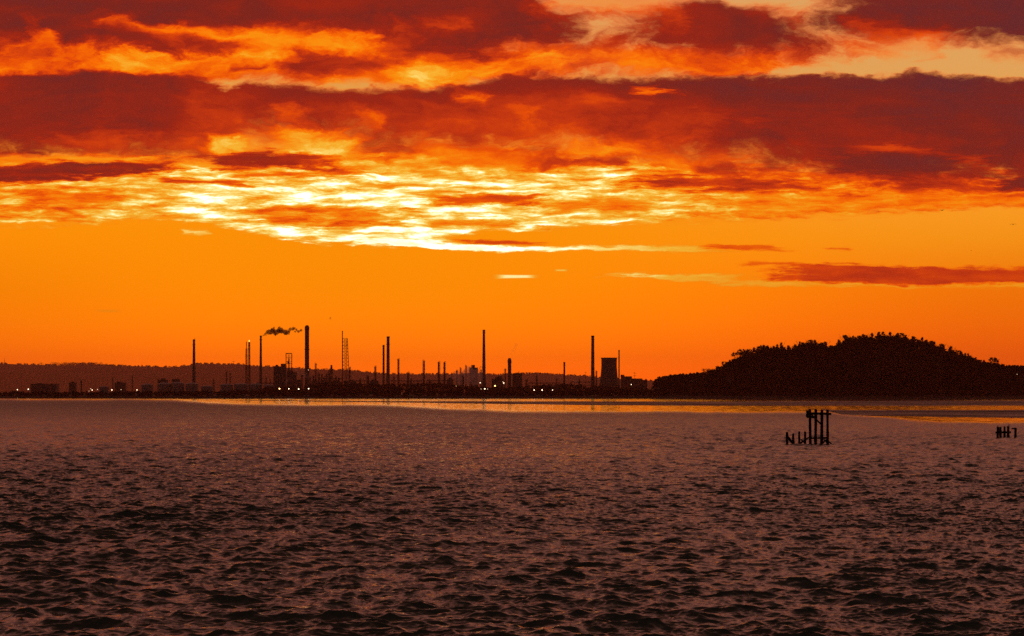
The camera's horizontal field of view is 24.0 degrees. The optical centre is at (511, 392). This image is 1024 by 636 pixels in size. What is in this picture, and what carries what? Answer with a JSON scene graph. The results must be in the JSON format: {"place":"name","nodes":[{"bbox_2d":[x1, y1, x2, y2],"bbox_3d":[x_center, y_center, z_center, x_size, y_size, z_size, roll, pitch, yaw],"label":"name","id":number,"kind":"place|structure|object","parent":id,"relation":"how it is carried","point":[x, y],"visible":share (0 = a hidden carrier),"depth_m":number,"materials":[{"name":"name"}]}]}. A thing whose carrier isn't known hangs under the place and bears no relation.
{"place":"outdoors","nodes":[
{"label":"outdoors","id":0,"kind":"place"},
{"bbox_2d":[229,400,314,400],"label":"mud bank","id":1,"kind":"structure","parent":0,"point":[275,400],"depth_m":1873.23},
{"bbox_2d":[0,364,653,392],"bbox_3d":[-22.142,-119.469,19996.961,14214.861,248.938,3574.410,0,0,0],"label":"hills","id":2,"kind":"structure","parent":0,"point":[15,377],"depth_m":19118.65,"materials":[{"name":"black"}]},
{"bbox_2d":[0,362,654,380],"bbox_3d":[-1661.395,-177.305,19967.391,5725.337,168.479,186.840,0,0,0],"label":"ridge woodland","id":3,"kind":"object","parent":2,"relation":"on","point":[81,363],"visible":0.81,"depth_m":19955.13,"materials":[{"name":"brown plant"}]},
{"bbox_2d":[0,398,1023,635],"bbox_3d":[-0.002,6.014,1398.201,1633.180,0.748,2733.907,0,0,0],"label":"water","id":4,"kind":"structure","parent":0,"point":[176,517],"depth_m":112.58,"materials":[{"name":"brown liquid"}]},
{"bbox_2d":[786,432,794,443],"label":"timber stub","id":5,"kind":"object","parent":4,"relation":"in","point":[792,441],"visible":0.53,"depth_m":277.79,"materials":[{"name":"black wood"}]},
{"bbox_2d":[798,431,808,443],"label":"timber stub","id":6,"kind":"object","parent":4,"relation":"in","point":[803,441],"visible":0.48,"depth_m":277.80,"materials":[{"name":"black wood"}]},
{"bbox_2d":[806,409,831,444],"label":"jetty ruin","id":7,"kind":"object","parent":4,"relation":"in","point":[810,414],"visible":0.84,"depth_m":277.78,"materials":[{"name":"black wood"}]},
{"bbox_2d":[995,425,1010,437],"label":"timber stub","id":8,"kind":"object","parent":4,"relation":"in","point":[999,432],"visible":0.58,"depth_m":319.42,"materials":[{"name":"wood"}]},
{"bbox_2d":[1011,428,1016,436],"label":"timber stub","id":9,"kind":"object","parent":4,"relation":"in","point":[1015,432],"visible":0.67,"depth_m":319.43,"materials":[{"name":"black wood"}]},
{"bbox_2d":[0,393,1023,398],"bbox_3d":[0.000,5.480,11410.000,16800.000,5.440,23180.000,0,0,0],"label":"ground","id":10,"kind":"structure","parent":0,"point":[136,396],"depth_m":2593.56,"materials":[{"name":"soil"}]},
{"bbox_2d":[30,383,58,394],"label":"refinery building","id":11,"kind":"structure","parent":10,"relation":"on","point":[41,387],"depth_m":4435.81,"materials":[{"name":"metal"}]},
{"bbox_2d":[69,382,76,394],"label":"refinery building","id":12,"kind":"structure","parent":10,"relation":"on","point":[72,386],"depth_m":4415.00,"materials":[{"name":"metal"}]},
{"bbox_2d":[99,386,108,393],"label":"storage tank","id":13,"kind":"object","parent":10,"relation":"on","point":[104,389],"visible":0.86,"depth_m":4423.01,"materials":[{"name":"metal"}]},
{"bbox_2d":[115,382,125,391],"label":"refinery building","id":14,"kind":"structure","parent":10,"relation":"on","point":[120,386],"depth_m":4434.10,"materials":[{"name":"metal"}]},
{"bbox_2d":[141,384,152,392],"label":"storage tank","id":15,"kind":"object","parent":10,"relation":"on","point":[146,387],"visible":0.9,"depth_m":4430.81,"materials":[{"name":"metal"}]},
{"bbox_2d":[157,378,167,391],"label":"refinery building","id":16,"kind":"structure","parent":10,"relation":"on","point":[163,380],"depth_m":4474.64,"materials":[{"name":"metal"}]},
{"bbox_2d":[158,383,170,394],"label":"storage tank","id":17,"kind":"object","parent":10,"relation":"on","point":[164,387],"visible":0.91,"depth_m":4410.25,"materials":[{"name":"metal"}]},
{"bbox_2d":[171,382,184,393],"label":"storage tank","id":18,"kind":"object","parent":10,"relation":"on","point":[176,387],"visible":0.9,"depth_m":4409.28,"materials":[{"name":"metal"}]},
{"bbox_2d":[186,383,197,392],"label":"storage tank","id":19,"kind":"object","parent":10,"relation":"on","point":[191,387],"visible":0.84,"depth_m":4399.78,"materials":[{"name":"metal"}]},
{"bbox_2d":[192,339,195,382],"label":"chimney","id":20,"kind":"object","parent":10,"relation":"on","point":[193,373],"visible":0.87,"depth_m":4497.76,"materials":[{"name":"concrete"}]},
{"bbox_2d":[201,385,212,394],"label":"storage tank","id":21,"kind":"object","parent":10,"relation":"on","point":[207,387],"visible":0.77,"depth_m":4371.06,"materials":[{"name":"metal"}]},
{"bbox_2d":[220,384,232,392],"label":"storage tank","id":22,"kind":"object","parent":10,"relation":"on","point":[226,387],"visible":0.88,"depth_m":4410.15,"materials":[{"name":"metal"}]},
{"bbox_2d":[234,383,247,394],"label":"storage tank","id":23,"kind":"object","parent":10,"relation":"on","point":[240,386],"visible":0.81,"depth_m":4418.92,"materials":[{"name":"metal"}]},
{"bbox_2d":[245,342,247,383],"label":"flare stack","id":24,"kind":"object","parent":10,"relation":"on","point":[246,369],"visible":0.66,"depth_m":4499.29,"materials":[{"name":"paint"}]},
{"bbox_2d":[248,340,250,390],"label":"flare stack","id":25,"kind":"object","parent":10,"relation":"on","point":[249,364],"visible":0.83,"depth_m":4499.24,"materials":[{"name":"paint"}]},
{"bbox_2d":[250,383,261,394],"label":"storage tank","id":26,"kind":"object","parent":10,"relation":"on","point":[255,386],"visible":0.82,"depth_m":4409.58,"materials":[{"name":"metal"}]},
{"bbox_2d":[259,336,261,383],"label":"chimney","id":27,"kind":"object","parent":10,"relation":"on","point":[260,375],"visible":0.88,"depth_m":4547.90,"materials":[{"name":"concrete"}]},
{"bbox_2d":[273,364,286,390],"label":"refinery building","id":28,"kind":"structure","parent":10,"relation":"on","point":[279,375],"depth_m":4433.22,"materials":[{"name":"metal"}]},
{"bbox_2d":[285,353,291,386],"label":"framed reactor","id":29,"kind":"object","parent":10,"relation":"on","point":[288,363],"visible":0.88,"depth_m":4466.10,"materials":[{"name":"metal"}]},
{"bbox_2d":[289,371,296,394],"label":"refinery building","id":30,"kind":"structure","parent":10,"relation":"on","point":[292,378],"depth_m":4415.00,"materials":[{"name":"metal"}]},
{"bbox_2d":[297,380,301,387],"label":"refinery building","id":31,"kind":"structure","parent":10,"relation":"on","point":[299,383],"depth_m":4395.00,"materials":[{"name":"metal"}]},
{"bbox_2d":[305,325,308,389],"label":"chimney","id":32,"kind":"object","parent":10,"relation":"on","point":[306,354],"visible":0.91,"depth_m":4476.48,"materials":[{"name":"concrete"}]},
{"bbox_2d":[315,364,316,379],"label":"distillation column","id":33,"kind":"structure","parent":10,"relation":"on","point":[315,371],"depth_m":4479.44,"materials":[{"name":"metal"}]},
{"bbox_2d":[312,379,341,394],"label":"refinery building","id":34,"kind":"structure","parent":10,"relation":"on","point":[324,381],"depth_m":4364.29,"materials":[{"name":"metal"}]},
{"bbox_2d":[329,365,332,380],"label":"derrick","id":35,"kind":"object","parent":10,"relation":"on","point":[331,371],"visible":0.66,"depth_m":4488.15,"materials":[{"name":"metal"}]},
{"bbox_2d":[0,388,673,396],"bbox_3d":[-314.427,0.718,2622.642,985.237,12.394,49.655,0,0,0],"label":"shore scrub","id":36,"kind":"object","parent":10,"relation":"on","point":[407,392],"visible":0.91,"depth_m":2612.21,"materials":[{"name":"black plant"}]},
{"bbox_2d":[342,331,349,388],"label":"lattice flare tower","id":37,"kind":"structure","parent":10,"relation":"on","point":[346,358],"depth_m":4497.42,"materials":[{"name":"metal"}]},
{"bbox_2d":[344,380,356,394],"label":"refinery building","id":38,"kind":"structure","parent":10,"relation":"on","point":[350,381],"depth_m":4413.25,"materials":[{"name":"metal"}]},
{"bbox_2d":[374,366,376,380],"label":"distillation column","id":39,"kind":"structure","parent":10,"relation":"on","point":[375,373],"depth_m":4479.17,"materials":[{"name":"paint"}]},
{"bbox_2d":[382,345,384,388],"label":"chimney","id":40,"kind":"object","parent":10,"relation":"on","point":[383,377],"visible":0.88,"depth_m":4519.04,"materials":[{"name":"concrete"}]},
{"bbox_2d":[386,336,389,388],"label":"chimney","id":41,"kind":"object","parent":10,"relation":"on","point":[388,363],"visible":0.85,"depth_m":4557.39,"materials":[{"name":"concrete"}]},
{"bbox_2d":[397,358,399,386],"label":"distillation column","id":42,"kind":"structure","parent":10,"relation":"on","point":[398,371],"depth_m":4439.51,"materials":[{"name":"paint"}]},
{"bbox_2d":[391,380,421,394],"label":"pipe rack","id":43,"kind":"object","parent":10,"relation":"on","point":[406,382],"visible":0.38,"depth_m":4559.89,"materials":[{"name":"metal"}]},
{"bbox_2d":[422,361,424,386],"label":"distillation column","id":44,"kind":"structure","parent":10,"relation":"on","point":[423,371],"depth_m":4458.74,"materials":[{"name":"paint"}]},
{"bbox_2d":[438,362,439,394],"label":"distillation column","id":45,"kind":"structure","parent":10,"relation":"on","point":[438,375],"depth_m":4468.81,"materials":[{"name":"metal"}]},
{"bbox_2d":[443,361,445,394],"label":"distillation column","id":46,"kind":"structure","parent":10,"relation":"on","point":[444,375],"depth_m":4448.32,"materials":[{"name":"metal"}]},
{"bbox_2d":[447,378,453,390],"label":"refinery building","id":47,"kind":"structure","parent":10,"relation":"on","point":[449,380],"depth_m":4415.00,"materials":[{"name":"metal"}]},
{"bbox_2d":[256,382,649,394],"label":"shore woodland","id":48,"kind":"object","parent":10,"relation":"on","point":[416,386],"visible":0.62,"depth_m":3325.89,"materials":[{"name":"black plant"}]},
{"bbox_2d":[469,365,477,386],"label":"refinery building","id":49,"kind":"structure","parent":10,"relation":"on","point":[473,375],"depth_m":4695.00,"materials":[{"name":"metal"}]},
{"bbox_2d":[482,330,485,386],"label":"chimney","id":50,"kind":"object","parent":10,"relation":"on","point":[483,370],"visible":0.89,"depth_m":4457.66,"materials":[{"name":"concrete"}]},
{"bbox_2d":[492,376,502,387],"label":"refinery building","id":51,"kind":"structure","parent":10,"relation":"on","point":[497,381],"depth_m":4493.42,"materials":[{"name":"metal"}]},
{"bbox_2d":[504,368,506,390],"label":"distillation column","id":52,"kind":"structure","parent":10,"relation":"on","point":[505,378],"depth_m":4479.45,"materials":[{"name":"metal"}]},
{"bbox_2d":[508,358,510,387],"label":"chimney","id":53,"kind":"object","parent":10,"relation":"on","point":[509,372],"visible":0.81,"depth_m":4497.14,"materials":[{"name":"concrete"}]},
{"bbox_2d":[512,373,521,391],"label":"refinery building","id":54,"kind":"structure","parent":10,"relation":"on","point":[516,379],"depth_m":4514.54,"materials":[{"name":"metal"}]},
{"bbox_2d":[563,362,564,392],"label":"chimney","id":55,"kind":"object","parent":10,"relation":"on","point":[564,372],"visible":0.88,"depth_m":4538.21,"materials":[{"name":"concrete"}]},
{"bbox_2d":[591,336,594,385],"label":"chimney","id":56,"kind":"object","parent":10,"relation":"on","point":[592,364],"visible":0.91,"depth_m":4417.39,"materials":[{"name":"concrete"}]},
{"bbox_2d":[599,385,618,394],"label":"refinery building","id":57,"kind":"structure","parent":10,"relation":"on","point":[617,386],"depth_m":4369.53,"materials":[{"name":"metal"}]},
{"bbox_2d":[600,358,618,384],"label":"cooling tower","id":58,"kind":"structure","parent":10,"relation":"on","point":[609,376],"depth_m":4486.71,"materials":[{"name":"concrete"}]},
{"bbox_2d":[618,350,619,388],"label":"chimney","id":59,"kind":"object","parent":10,"relation":"on","point":[619,368],"visible":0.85,"depth_m":4639.12,"materials":[{"name":"concrete"}]},
{"bbox_2d":[620,375,631,388],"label":"refinery building","id":60,"kind":"structure","parent":10,"relation":"on","point":[626,381],"depth_m":4553.73,"materials":[{"name":"metal"}]},
{"bbox_2d":[632,378,642,394],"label":"refinery building","id":61,"kind":"structure","parent":10,"relation":"on","point":[636,382],"depth_m":4534.24,"materials":[{"name":"metal"}]},
{"bbox_2d":[642,380,646,389],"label":"refinery building","id":62,"kind":"structure","parent":10,"relation":"on","point":[644,384],"depth_m":4515.00,"materials":[{"name":"metal"}]},
{"bbox_2d":[0,0,1023,380],"label":"sky","id":63,"kind":"structure","parent":0,"point":[679,186],"materials":[{"name":"orange"}]},
{"bbox_2d":[299,401,1023,405],"bbox_3d":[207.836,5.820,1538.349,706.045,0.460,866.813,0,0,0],"label":"mud bank","id":64,"kind":"structure","parent":0,"point":[834,403],"depth_m":1342.13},
{"bbox_2d":[645,345,1023,395],"bbox_3d":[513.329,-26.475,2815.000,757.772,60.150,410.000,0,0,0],"label":"wooded hill","id":65,"kind":"structure","parent":0,"point":[943,391],"depth_m":2637.52,"materials":[{"name":"black plant"}]},
{"bbox_2d":[731,351,742,358],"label":"tree","id":66,"kind":"object","parent":65,"relation":"on","point":[737,353],"visible":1,"depth_m":2757.43,"materials":[{"name":"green plant"}]},
{"bbox_2d":[737,349,747,354],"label":"tree","id":67,"kind":"object","parent":65,"relation":"on","point":[743,351],"visible":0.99,"depth_m":2755.01,"materials":[{"name":"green plant"}]},
{"bbox_2d":[652,334,1023,395],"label":"woodland","id":68,"kind":"object","parent":65,"relation":"on","point":[766,355],"visible":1,"depth_m":2669.75,"materials":[{"name":"black plant"}]},
{"bbox_2d":[822,409,1023,417],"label":"mud bank","id":69,"kind":"structure","parent":0,"point":[977,413],"depth_m":671.13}
]}

